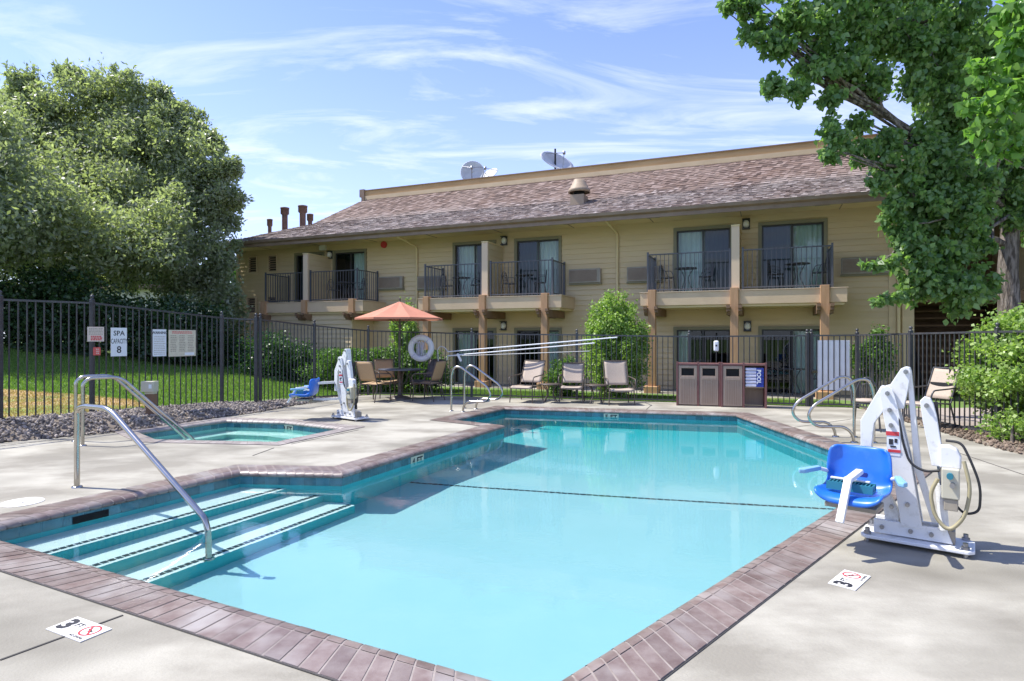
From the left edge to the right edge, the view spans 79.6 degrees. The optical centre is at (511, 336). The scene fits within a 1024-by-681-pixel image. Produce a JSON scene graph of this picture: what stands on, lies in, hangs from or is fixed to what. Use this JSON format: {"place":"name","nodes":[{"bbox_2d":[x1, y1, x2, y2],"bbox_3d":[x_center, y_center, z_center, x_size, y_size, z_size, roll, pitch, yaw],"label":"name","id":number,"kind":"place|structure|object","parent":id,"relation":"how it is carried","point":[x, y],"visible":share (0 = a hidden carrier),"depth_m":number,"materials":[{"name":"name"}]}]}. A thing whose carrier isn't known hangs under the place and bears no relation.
{"place":"outdoors","nodes":[
{"label":"outdoors","id":0,"kind":"place"},
{"bbox_2d":[3,341,984,441],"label":"lawn ground","id":1,"kind":"structure","parent":0,"point":[920,398],"depth_m":15.09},
{"bbox_2d":[0,275,30,345],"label":"dark hedge","id":2,"kind":"object","parent":1,"relation":"on","point":[7,283],"visible":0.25,"depth_m":16.79,"materials":[{"name":"green plant"}]},
{"bbox_2d":[3,389,143,417],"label":"dry turf","id":3,"kind":"structure","parent":1,"relation":"on","point":[24,408],"depth_m":11.03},
{"bbox_2d":[0,257,150,355],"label":"dark hedge","id":4,"kind":"object","parent":1,"relation":"on","point":[44,288],"visible":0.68,"depth_m":16.82,"materials":[{"name":"green plant"}]},
{"bbox_2d":[17,284,201,339],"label":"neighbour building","id":5,"kind":"structure","parent":1,"relation":"on","point":[142,293],"depth_m":40.00,"materials":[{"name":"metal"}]},
{"bbox_2d":[0,52,253,339],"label":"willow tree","id":6,"kind":"object","parent":1,"relation":"on","point":[118,179],"visible":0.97,"depth_m":20.31,"materials":[{"name":"green plant"}]},
{"bbox_2d":[100,290,242,365],"bbox_3d":[-10.364,0.081,18.150,4.376,2.963,2.946,0,0,0],"label":"dark hedge","id":7,"kind":"object","parent":1,"relation":"on","point":[177,306],"visible":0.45,"depth_m":17.74,"materials":[{"name":"green plant"}]},
{"bbox_2d":[0,394,364,442],"bbox_3d":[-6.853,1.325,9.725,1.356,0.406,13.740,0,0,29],"label":"river stones","id":8,"kind":"object","parent":1,"relation":"on","point":[136,413],"visible":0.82,"depth_m":10.24,"materials":[{"name":"grey stone"}]},
{"bbox_2d":[0,291,257,418],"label":"metal fence","id":9,"kind":"object","parent":8,"relation":"on","point":[91,302],"visible":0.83,"depth_m":10.51,"materials":[{"name":"black metal"}]},
{"bbox_2d":[87,327,103,341],"bbox_3d":[-6.983,-0.048,10.308,0.007,0.247,0.258,0,0,30],"label":"pool sign","id":10,"kind":"object","parent":9,"relation":"attached to","point":[94,334],"visible":1,"depth_m":10.30,"materials":[{"name":"beige plastic"}]},
{"bbox_2d":[111,328,126,355],"bbox_3d":[-6.828,0.086,10.676,0.007,0.495,0.279,0,0,25],"label":"pool sign","id":11,"kind":"object","parent":9,"relation":"attached to","point":[118,341],"visible":1,"depth_m":10.67,"materials":[{"name":"white"}]},
{"bbox_2d":[152,329,166,355],"bbox_3d":[-6.511,0.106,11.346,0.007,0.496,0.299,0,0,25],"label":"pool sign","id":12,"kind":"object","parent":9,"relation":"attached to","point":[159,342],"visible":1,"depth_m":11.34,"materials":[{"name":"white"}]},
{"bbox_2d":[169,330,195,356],"bbox_3d":[-6.311,0.116,11.767,0.007,0.503,0.563,0,0,25],"label":"pool sign","id":13,"kind":"object","parent":9,"relation":"attached to","point":[182,342],"visible":1,"depth_m":11.77,"materials":[{"name":"white"}]},
{"bbox_2d":[141,381,158,414],"bbox_3d":[-6.237,1.130,10.575,0.220,0.740,0.166,0,0,0],"label":"meter post","id":14,"kind":"object","parent":8,"relation":"on","point":[150,389],"visible":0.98,"depth_m":10.55,"materials":[{"name":"beige plastic"}]},
{"bbox_2d":[3,343,363,417],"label":"lawn grass","id":15,"kind":"structure","parent":1,"relation":"on","point":[22,361],"depth_m":14.86,"materials":[{"name":"green plant"}]},
{"bbox_2d":[198,244,253,344],"bbox_3d":[-9.802,-0.834,20.936,1.906,4.774,1.793,0,0,0],"label":"pale shrub","id":16,"kind":"object","parent":1,"relation":"on","point":[228,293],"visible":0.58,"depth_m":20.82,"materials":[{"name":"green plant"}]},
{"bbox_2d":[204,331,263,367],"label":"dark bush","id":17,"kind":"object","parent":1,"relation":"on","point":[236,350],"visible":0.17,"depth_m":19.14,"materials":[{"name":"green plant"}]},
{"bbox_2d":[226,323,312,381],"bbox_3d":[-6.930,0.581,17.971,2.540,2.005,2.313,0,0,0],"label":"dark bush","id":18,"kind":"object","parent":1,"relation":"on","point":[266,355],"visible":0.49,"depth_m":17.54,"materials":[{"name":"green plant"}]},
{"bbox_2d":[270,341,335,382],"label":"dark bush","id":19,"kind":"object","parent":1,"relation":"on","point":[309,363],"visible":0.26,"depth_m":17.71,"materials":[{"name":"green plant"}]},
{"bbox_2d":[293,346,376,389],"bbox_3d":[-4.781,0.921,17.241,2.534,1.327,1.374,0,0,0],"label":"clipped hedge","id":20,"kind":"object","parent":1,"relation":"on","point":[336,354],"visible":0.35,"depth_m":16.93,"materials":[{"name":"green plant"}]},
{"bbox_2d":[351,346,423,391],"bbox_3d":[-3.502,0.909,17.003,2.474,1.348,1.359,0,0,0],"label":"clipped hedge","id":21,"kind":"object","parent":1,"relation":"on","point":[385,388],"visible":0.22,"depth_m":16.79,"materials":[{"name":"green plant"}]},
{"bbox_2d":[388,297,420,388],"bbox_3d":[-3.055,0.138,17.503,0.969,2.825,0.874,0,0,28],"label":"column bush","id":22,"kind":"object","parent":1,"relation":"on","point":[410,326],"visible":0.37,"depth_m":17.30,"materials":[{"name":"green plant"}]},
{"bbox_2d":[395,349,456,391],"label":"clipped hedge","id":23,"kind":"object","parent":1,"relation":"on","point":[408,363],"visible":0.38,"depth_m":16.70,"materials":[{"name":"green plant"}]},
{"bbox_2d":[540,352,585,396],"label":"bush","id":24,"kind":"object","parent":1,"relation":"on","point":[553,378],"visible":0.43,"depth_m":15.39,"materials":[{"name":"green plant"}]},
{"bbox_2d":[361,386,859,408],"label":"strip grass","id":25,"kind":"structure","parent":1,"relation":"on","point":[528,393],"depth_m":15.78,"materials":[{"name":"green plant"}]},
{"bbox_2d":[580,288,654,396],"bbox_3d":[2.639,0.161,15.641,1.879,2.847,1.601,0,0,0],"label":"round bush","id":26,"kind":"object","parent":1,"relation":"on","point":[619,321],"visible":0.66,"depth_m":15.34,"materials":[{"name":"green plant"}]},
{"bbox_2d":[217,133,1023,400],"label":"motel building","id":27,"kind":"structure","parent":1,"relation":"on","point":[738,218],"depth_m":18.68,"materials":[{"name":"beige paint"}]},
{"bbox_2d":[246,296,256,313],"bbox_3d":[-10.245,-1.250,24.244,0.500,0.700,0.120,0,0,23],"label":"vent window","id":28,"kind":"structure","parent":27,"relation":"in","point":[253,301],"depth_m":24.24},
{"bbox_2d":[247,255,257,273],"bbox_3d":[-10.200,-2.850,24.226,0.500,0.700,0.120,0,0,23],"label":"vent window","id":29,"kind":"structure","parent":27,"relation":"in","point":[252,263],"depth_m":24.25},
{"bbox_2d":[267,254,277,272],"bbox_3d":[-9.266,-2.850,23.837,0.500,0.700,0.120,0,0,23],"label":"vent window","id":30,"kind":"structure","parent":27,"relation":"in","point":[272,264],"depth_m":23.86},
{"bbox_2d":[294,251,324,301],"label":"door","id":31,"kind":"structure","parent":27,"relation":"in","point":[298,257],"depth_m":23.35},
{"bbox_2d":[332,249,366,300],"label":"door","id":32,"kind":"structure","parent":27,"relation":"in","point":[352,259],"depth_m":22.57,"materials":[{"name":"black"}]},
{"bbox_2d":[460,161,483,178],"bbox_3d":[-1.531,-6.131,23.694,0.718,1.382,0.622,0,0,40],"label":"satellite dish","id":33,"kind":"object","parent":27,"relation":"on","point":[472,169],"visible":0.82,"depth_m":23.75,"materials":[{"name":"silver metal"}]},
{"bbox_2d":[452,240,495,297],"bbox_3d":[-1.153,-2.195,20.711,1.600,1.970,0.610,0,0,23],"label":"door","id":34,"kind":"structure","parent":27,"relation":"in","point":[463,252],"depth_m":20.77,"materials":[{"name":"grey"}]},
{"bbox_2d":[452,328,496,383],"bbox_3d":[-1.153,0.660,20.711,1.600,1.920,0.610,0,0,23],"label":"door","id":35,"kind":"structure","parent":27,"relation":"in","point":[462,337],"depth_m":20.71,"materials":[{"name":"grey"}]},
{"bbox_2d":[483,166,497,176],"bbox_3d":[-0.886,-5.990,23.640,0.767,1.100,0.526,0,0,40],"label":"satellite dish","id":36,"kind":"object","parent":27,"relation":"on","point":[492,172],"visible":0.59,"depth_m":23.72,"materials":[{"name":"silver metal"}]},
{"bbox_2d":[514,236,561,295],"bbox_3d":[0.848,-2.195,19.668,1.603,1.970,0.435,0,0,21],"label":"door","id":37,"kind":"structure","parent":27,"relation":"in","point":[534,248],"depth_m":19.75,"materials":[{"name":"clear"}]},
{"bbox_2d":[514,327,561,384],"bbox_3d":[0.924,0.660,19.846,1.600,1.920,0.610,0,0,23],"label":"door","id":38,"kind":"structure","parent":27,"relation":"in","point":[555,330],"depth_m":19.75,"materials":[{"name":"grey glass"}]},
{"bbox_2d":[541,151,573,168],"bbox_3d":[1.736,-6.170,22.725,1.655,1.461,0.643,0,0,-40],"label":"satellite dish","id":39,"kind":"object","parent":27,"relation":"on","point":[547,157],"visible":0.91,"depth_m":22.84,"materials":[{"name":"silver metal"}]},
{"bbox_2d":[658,265,675,291],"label":"bistro chair","id":40,"kind":"object","parent":27,"relation":"on","point":[662,273],"visible":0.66,"depth_m":17.55,"materials":[{"name":"black paint"}]},
{"bbox_2d":[675,267,696,290],"bbox_3d":[4.903,-1.588,17.305,0.610,0.705,0.610,0,0,0],"label":"bistro table","id":41,"kind":"object","parent":27,"relation":"on","point":[688,268],"visible":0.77,"depth_m":17.30,"materials":[{"name":"black paint"}]},
{"bbox_2d":[673,326,729,388],"bbox_3d":[5.591,0.660,17.901,1.650,1.920,0.610,0,0,23],"label":"door","id":42,"kind":"structure","parent":27,"relation":"in","point":[714,330],"depth_m":17.78,"materials":[{"name":"grey"}]},
{"bbox_2d":[673,224,732,290],"bbox_3d":[5.516,-2.195,17.731,1.654,1.970,0.438,0,0,20],"label":"door","id":43,"kind":"structure","parent":27,"relation":"in","point":[714,237],"depth_m":17.74,"materials":[{"name":"clear"}]},
{"bbox_2d":[698,262,713,290],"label":"bistro chair","id":44,"kind":"object","parent":27,"relation":"on","point":[711,274],"visible":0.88,"depth_m":17.04,"materials":[{"name":"black paint"}]},
{"bbox_2d":[766,260,784,288],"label":"bistro chair","id":45,"kind":"object","parent":27,"relation":"on","point":[769,270],"visible":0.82,"depth_m":16.41,"materials":[{"name":"black paint"}]},
{"bbox_2d":[758,326,819,393],"bbox_3d":[7.745,0.660,17.004,1.720,1.920,0.610,0,0,23],"label":"door","id":46,"kind":"structure","parent":27,"relation":"in","point":[762,330],"depth_m":16.93,"materials":[{"name":"grey"}]},
{"bbox_2d":[758,218,827,288],"bbox_3d":[7.670,-2.195,16.829,1.724,1.970,0.458,0,0,20],"label":"door","id":47,"kind":"structure","parent":27,"relation":"in","point":[805,232],"depth_m":16.89,"materials":[{"name":"clear"}]},
{"bbox_2d":[781,368,804,395],"bbox_3d":[7.441,1.182,16.248,0.610,0.705,0.610,0,0,0],"label":"bistro table","id":48,"kind":"object","parent":27,"relation":"on","point":[787,369],"visible":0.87,"depth_m":16.20,"materials":[{"name":"black paint"}]},
{"bbox_2d":[785,262,809,287],"bbox_3d":[7.534,-1.588,16.209,0.610,0.705,0.610,0,0,0],"label":"bistro table","id":49,"kind":"object","parent":27,"relation":"on","point":[798,263],"visible":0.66,"depth_m":16.20,"materials":[{"name":"black paint"}]},
{"bbox_2d":[810,257,829,287],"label":"bistro chair","id":50,"kind":"object","parent":27,"relation":"on","point":[825,269],"visible":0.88,"depth_m":15.93,"materials":[{"name":"black paint"}]},
{"bbox_2d":[715,0,1023,325],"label":"broadleaf tree","id":51,"kind":"object","parent":1,"relation":"on","point":[938,179],"visible":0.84,"depth_m":11.81,"materials":[{"name":"green plant"}]},
{"bbox_2d":[850,322,900,397],"bbox_3d":[8.380,0.597,14.270,1.241,1.911,0.984,0,0,0],"label":"patio shrub","id":52,"kind":"object","parent":1,"relation":"on","point":[878,330],"visible":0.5,"depth_m":14.17,"materials":[{"name":"green plant"}]},
{"bbox_2d":[861,408,1023,454],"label":"mulch chips","id":53,"kind":"object","parent":1,"relation":"on","point":[971,435],"visible":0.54,"depth_m":8.99,"materials":[{"name":"brown soil"}]},
{"bbox_2d":[857,322,1023,439],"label":"metal fence","id":54,"kind":"object","parent":53,"relation":"on","point":[997,329],"visible":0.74,"depth_m":10.56,"materials":[{"name":"black metal"}]},
{"bbox_2d":[809,329,858,407],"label":"metal gate","id":55,"kind":"structure","parent":54,"relation":"attached to","point":[811,370],"depth_m":13.14,"materials":[{"name":"black metal"}]},
{"bbox_2d":[817,340,849,390],"bbox_3d":[6.885,0.604,13.168,0.627,1.070,0.006,0,0,18],"label":"white board","id":56,"kind":"object","parent":55,"relation":"attached to","point":[825,361],"visible":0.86,"depth_m":13.17,"materials":[{"name":"plastic"}]},
{"bbox_2d":[953,0,1023,169],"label":"young tree","id":57,"kind":"object","parent":53,"relation":"on","point":[1002,99],"visible":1,"depth_m":5.55,"materials":[{"name":"green plant"}]},
{"bbox_2d":[964,402,1023,442],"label":"shrub","id":58,"kind":"object","parent":53,"relation":"on","point":[1014,433],"visible":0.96,"depth_m":8.74,"materials":[{"name":"green plant"}]},
{"bbox_2d":[942,303,1023,425],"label":"bush","id":59,"kind":"object","parent":1,"relation":"on","point":[970,379],"visible":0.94,"depth_m":9.20,"materials":[{"name":"green plant"}]},
{"bbox_2d":[0,0,1004,337],"label":"sky","id":60,"kind":"structure","parent":0,"point":[321,103],"materials":[{"name":"blue"}]},
{"bbox_2d":[0,395,1023,680],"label":"pool deck","id":61,"kind":"structure","parent":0,"point":[910,613],"depth_m":3.56,"materials":[{"name":"concrete"}]},
{"bbox_2d":[0,497,44,506],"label":"skimmer lid","id":62,"kind":"object","parent":61,"relation":"on","point":[22,502],"visible":1,"depth_m":5.54,"materials":[{"name":"white plastic"}]},
{"bbox_2d":[46,617,111,642],"bbox_3d":[-2.220,1.495,3.148,0.304,0.008,0.152,0,0,26],"label":"depth marker","id":63,"kind":"object","parent":61,"relation":"on","point":[79,629],"visible":1,"depth_m":3.14,"materials":[{"name":"white tile"}]},
{"bbox_2d":[71,374,185,441],"bbox_3d":[-5.757,1.274,9.337,1.543,1.454,0.100,0,0,-44],"label":"spa handrail","id":64,"kind":"object","parent":61,"relation":"on","point":[146,404],"visible":0.66,"depth_m":9.30,"materials":[{"name":"silver metal"}]},
{"bbox_2d":[80,376,194,445],"bbox_3d":[-5.397,1.274,8.967,1.543,1.454,0.100,0,0,-44],"label":"spa handrail","id":65,"kind":"object","parent":61,"relation":"on","point":[150,402],"visible":0.8,"depth_m":8.72,"materials":[{"name":"silver metal"}]},
{"bbox_2d":[71,403,210,530],"bbox_3d":[-3.443,1.508,5.644,2.140,1.706,0.100,0,0,28],"label":"handrail","id":66,"kind":"object","parent":61,"relation":"on","point":[166,474],"visible":0.81,"depth_m":5.68,"materials":[{"name":"silver metal"}]},
{"bbox_2d":[143,423,329,436],"bbox_3d":[-4.401,2.300,9.854,2.789,1.500,2.283,0,0,23],"label":"spa basin","id":67,"kind":"object","parent":61,"relation":"in","point":[163,433],"visible":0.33,"depth_m":10.77,"materials":[{"name":"tile"}]},
{"bbox_2d":[151,427,319,441],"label":"spa water","id":68,"kind":"structure","parent":67,"relation":"in","point":[247,434],"depth_m":10.21,"materials":[{"name":"teal liquid"}]},
{"bbox_2d":[115,417,364,445],"bbox_3d":[-4.351,1.521,9.793,3.258,0.070,2.801,0,0,29],"label":"spa coping","id":69,"kind":"object","parent":61,"relation":"on","point":[333,428],"visible":0.94,"depth_m":10.12,"materials":[{"name":"beige concrete"}]},
{"bbox_2d":[258,313,369,401],"bbox_3d":[-4.691,0.570,14.621,0.389,2.160,3.280,0,0,32],"label":"metal fence","id":70,"kind":"object","parent":61,"relation":"on","point":[260,320],"visible":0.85,"depth_m":14.29,"materials":[{"name":"black metal"}]},
{"bbox_2d":[287,349,368,421],"bbox_3d":[-3.343,0.858,11.210,1.521,1.285,0.774,0,0,-1],"label":"pool lift","id":71,"kind":"object","parent":61,"relation":"on","point":[344,382],"visible":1,"depth_m":11.17,"materials":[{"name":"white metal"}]},
{"bbox_2d":[355,361,391,402],"bbox_3d":[-3.239,1.031,14.353,0.615,0.946,0.682,0,0,30],"label":"patio chair","id":72,"kind":"object","parent":61,"relation":"on","point":[365,371],"visible":1,"depth_m":14.15,"materials":[{"name":"beige fabric"}]},
{"bbox_2d":[373,359,402,398],"bbox_3d":[-3.118,1.031,15.348,0.615,0.946,0.682,0,0,-29],"label":"patio chair","id":73,"kind":"object","parent":61,"relation":"on","point":[382,363],"visible":0.62,"depth_m":15.54,"materials":[{"name":"beige fabric"}]},
{"bbox_2d":[378,368,420,399],"bbox_3d":[-2.710,1.133,14.850,1.040,0.735,1.040,0,0,0],"label":"patio table","id":74,"kind":"object","parent":61,"relation":"on","point":[399,396],"visible":0.99,"depth_m":14.79,"materials":[{"name":"grey metal"}]},
{"bbox_2d":[355,298,442,368],"bbox_3d":[-2.710,0.250,14.850,1.983,2.420,1.983,0,0,0],"label":"patio umbrella","id":75,"kind":"object","parent":74,"relation":"in","point":[400,311],"visible":0.98,"depth_m":14.44,"materials":[{"name":"orange fabric"}]},
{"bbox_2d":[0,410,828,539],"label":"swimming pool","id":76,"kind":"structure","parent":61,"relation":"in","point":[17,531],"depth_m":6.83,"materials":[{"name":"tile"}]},
{"bbox_2d":[0,413,835,680],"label":"pool water","id":77,"kind":"structure","parent":76,"relation":"in","point":[529,547],"depth_m":4.94,"materials":[{"name":"blue liquid"}]},
{"bbox_2d":[409,359,443,396],"bbox_3d":[-2.127,1.031,15.317,0.615,0.946,0.682,0,0,43],"label":"patio chair","id":78,"kind":"object","parent":61,"relation":"on","point":[431,368],"visible":0.62,"depth_m":15.50,"materials":[{"name":"grey"}]},
{"bbox_2d":[411,360,446,401],"bbox_3d":[-1.948,1.031,14.521,0.682,0.946,0.615,0,0,22],"label":"patio chair","id":79,"kind":"object","parent":61,"relation":"on","point":[437,373],"visible":1,"depth_m":14.38,"materials":[{"name":"beige fabric"}]},
{"bbox_2d":[0,405,930,680],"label":"pool coping","id":80,"kind":"object","parent":61,"relation":"on","point":[662,647],"visible":0.84,"depth_m":3.54,"materials":[{"name":"brick"}]},
{"bbox_2d":[449,366,490,411],"bbox_3d":[-0.843,1.051,12.254,0.967,0.943,0.100,0,0,27],"label":"ladder rail","id":81,"kind":"object","parent":61,"relation":"on","point":[478,380],"visible":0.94,"depth_m":12.28,"materials":[{"name":"silver metal"}]},
{"bbox_2d":[463,365,502,408],"bbox_3d":[-0.613,1.051,12.724,0.967,0.943,0.100,0,0,27],"label":"ladder rail","id":82,"kind":"object","parent":61,"relation":"on","point":[490,378],"visible":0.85,"depth_m":12.74,"materials":[{"name":"silver metal"}]},
{"bbox_2d":[509,360,545,403],"bbox_3d":[0.375,1.031,14.387,0.615,0.946,1.002,0,0,22],"label":"lounge chair","id":83,"kind":"object","parent":61,"relation":"on","point":[533,371],"visible":0.98,"depth_m":14.65,"materials":[{"name":"beige fabric"}]},
{"bbox_2d":[540,383,560,402],"bbox_3d":[0.880,1.288,14.100,0.490,0.436,0.490,0,0,0],"label":"side table","id":84,"kind":"object","parent":61,"relation":"on","point":[551,384],"visible":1,"depth_m":14.02,"materials":[{"name":"brown metal"}]},
{"bbox_2d":[558,363,584,402],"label":"lounge chair","id":85,"kind":"object","parent":61,"relation":"on","point":[572,372],"visible":1,"depth_m":14.47,"materials":[{"name":"beige fabric"}]},
{"bbox_2d":[369,328,808,405],"bbox_3d":[1.392,0.715,14.687,10.446,1.870,0.250,0,0,15],"label":"metal fence","id":86,"kind":"object","parent":61,"relation":"on","point":[576,335],"visible":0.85,"depth_m":14.59,"materials":[{"name":"black metal"}]},
{"bbox_2d":[408,335,433,361],"bbox_3d":[-2.298,0.283,15.536,0.688,0.688,0.184,0,0,10],"label":"life ring","id":87,"kind":"object","parent":86,"relation":"hanging from","point":[428,341],"visible":1,"depth_m":15.48,"materials":[{"name":"white plastic"}]},
{"bbox_2d":[416,341,424,356],"bbox_3d":[-2.304,0.318,15.502,0.237,0.444,0.046,0,0,10],"label":"coiled rope","id":88,"kind":"object","parent":87,"relation":"hanging from","point":[422,348],"visible":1,"depth_m":15.49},
{"bbox_2d":[448,351,587,361],"bbox_3d":[0.110,0.468,14.855,3.525,0.288,0.113,0,0,14],"label":"rescue pole","id":89,"kind":"object","parent":86,"relation":"attached to","point":[459,357],"visible":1,"depth_m":14.92,"materials":[{"name":"silver metal"}]},
{"bbox_2d":[447,343,594,355],"bbox_3d":[0.163,0.306,14.819,3.647,0.354,0.028,0,0,14],"label":"rescue pole","id":90,"kind":"object","parent":86,"relation":"attached to","point":[522,349],"visible":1,"depth_m":14.78,"materials":[{"name":"silver metal"}]},
{"bbox_2d":[437,337,616,360],"bbox_3d":[0.291,0.351,14.829,4.450,0.715,0.028,0,0,14],"label":"rescue pole","id":91,"kind":"object","parent":86,"relation":"attached to","point":[521,345],"visible":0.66,"depth_m":14.83,"materials":[{"name":"silver metal"}]},
{"bbox_2d":[586,384,606,403],"bbox_3d":[1.900,1.288,13.850,0.490,0.436,0.490,0,0,0],"label":"side table","id":92,"kind":"object","parent":61,"relation":"on","point":[590,385],"visible":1,"depth_m":13.76,"materials":[{"name":"brown metal"}]},
{"bbox_2d":[603,360,635,405],"bbox_3d":[2.396,1.021,13.837,0.635,0.966,0.842,0,0,-2],"label":"lounge chair","id":93,"kind":"object","parent":61,"relation":"on","point":[615,372],"visible":0.98,"depth_m":14.09,"materials":[{"name":"beige fabric"}]},
{"bbox_2d":[676,362,720,406],"bbox_3d":[4.099,1.020,13.531,0.920,0.960,0.428,0,0,16],"label":"bin cabinet","id":94,"kind":"object","parent":61,"relation":"on","point":[698,384],"visible":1,"depth_m":13.34,"materials":[{"name":"brown"}]},
{"bbox_2d":[721,362,766,407],"bbox_3d":[4.971,1.020,13.230,0.920,0.960,0.428,0,0,16],"label":"towel cabinet","id":95,"kind":"object","parent":61,"relation":"on","point":[736,391],"visible":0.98,"depth_m":13.11,"materials":[{"name":"brown"}]},
{"bbox_2d":[745,383,763,386],"bbox_3d":[5.172,1.024,13.141,0.365,0.062,0.346,0,0,16],"label":"folded towel","id":96,"kind":"object","parent":95,"relation":"on","point":[754,385],"visible":0.73,"depth_m":12.99,"materials":[{"name":"white fabric"}]},
{"bbox_2d":[745,380,763,383],"bbox_3d":[5.172,0.956,13.141,0.365,0.062,0.346,0,0,16],"label":"folded towel","id":97,"kind":"object","parent":96,"relation":"on","point":[751,382],"visible":0.71,"depth_m":13.00,"materials":[{"name":"fabric"}]},
{"bbox_2d":[745,377,763,380],"bbox_3d":[5.172,0.888,13.141,0.365,0.062,0.346,0,0,16],"label":"folded towel","id":98,"kind":"object","parent":97,"relation":"on","point":[752,378],"visible":0.77,"depth_m":13.00,"materials":[{"name":"fabric"}]},
{"bbox_2d":[745,370,763,383],"bbox_3d":[5.172,0.843,13.140,0.365,0.303,0.348,0,0,16],"label":"folded towel","id":99,"kind":"object","parent":98,"relation":"on","point":[758,375],"visible":0.91,"depth_m":12.96,"materials":[{"name":"fabric"}]},
{"bbox_2d":[791,376,857,436],"bbox_3d":[4.707,1.051,9.256,0.967,0.944,0.100,0,0,3],"label":"ladder rail","id":100,"kind":"object","parent":61,"relation":"on","point":[820,388],"visible":0.86,"depth_m":9.23,"materials":[{"name":"silver metal"}]},
{"bbox_2d":[807,378,877,442],"bbox_3d":[4.707,1.051,8.756,0.967,0.944,0.100,0,0,3],"label":"ladder rail","id":101,"kind":"object","parent":61,"relation":"on","point":[814,405],"visible":0.88,"depth_m":8.74,"materials":[{"name":"silver metal"}]},
{"bbox_2d":[828,569,870,590],"bbox_3d":[2.082,1.495,3.788,0.304,0.008,0.152,0,0,-45],"label":"depth marker","id":102,"kind":"object","parent":61,"relation":"on","point":[850,580],"visible":1,"depth_m":3.77,"materials":[{"name":"white tile"}]},
{"bbox_2d":[850,377,881,431],"bbox_3d":[5.722,1.076,9.904,0.467,0.852,0.409,0,0,30],"label":"bistro chair","id":103,"kind":"object","parent":61,"relation":"on","point":[866,401],"visible":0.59,"depth_m":9.94,"materials":[{"name":"black paint"}]},
{"bbox_2d":[799,366,981,558],"bbox_3d":[2.679,0.858,4.389,1.157,1.285,0.695,0,0,-7],"label":"pool lift","id":104,"kind":"object","parent":61,"relation":"on","point":[862,477],"visible":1,"depth_m":4.39,"materials":[{"name":"white metal"}]},
{"bbox_2d":[903,367,960,427],"bbox_3d":[6.952,1.006,10.183,0.742,0.996,0.555,0,0,-18],"label":"patio chair","id":105,"kind":"object","parent":61,"relation":"on","point":[939,387],"visible":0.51,"depth_m":10.26,"materials":[{"name":"beige fabric"}]},
{"bbox_2d":[901,408,1020,436],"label":"gravel path","id":106,"kind":"structure","parent":0,"point":[961,416],"depth_m":11.60,"materials":[{"name":"beige gravel"}]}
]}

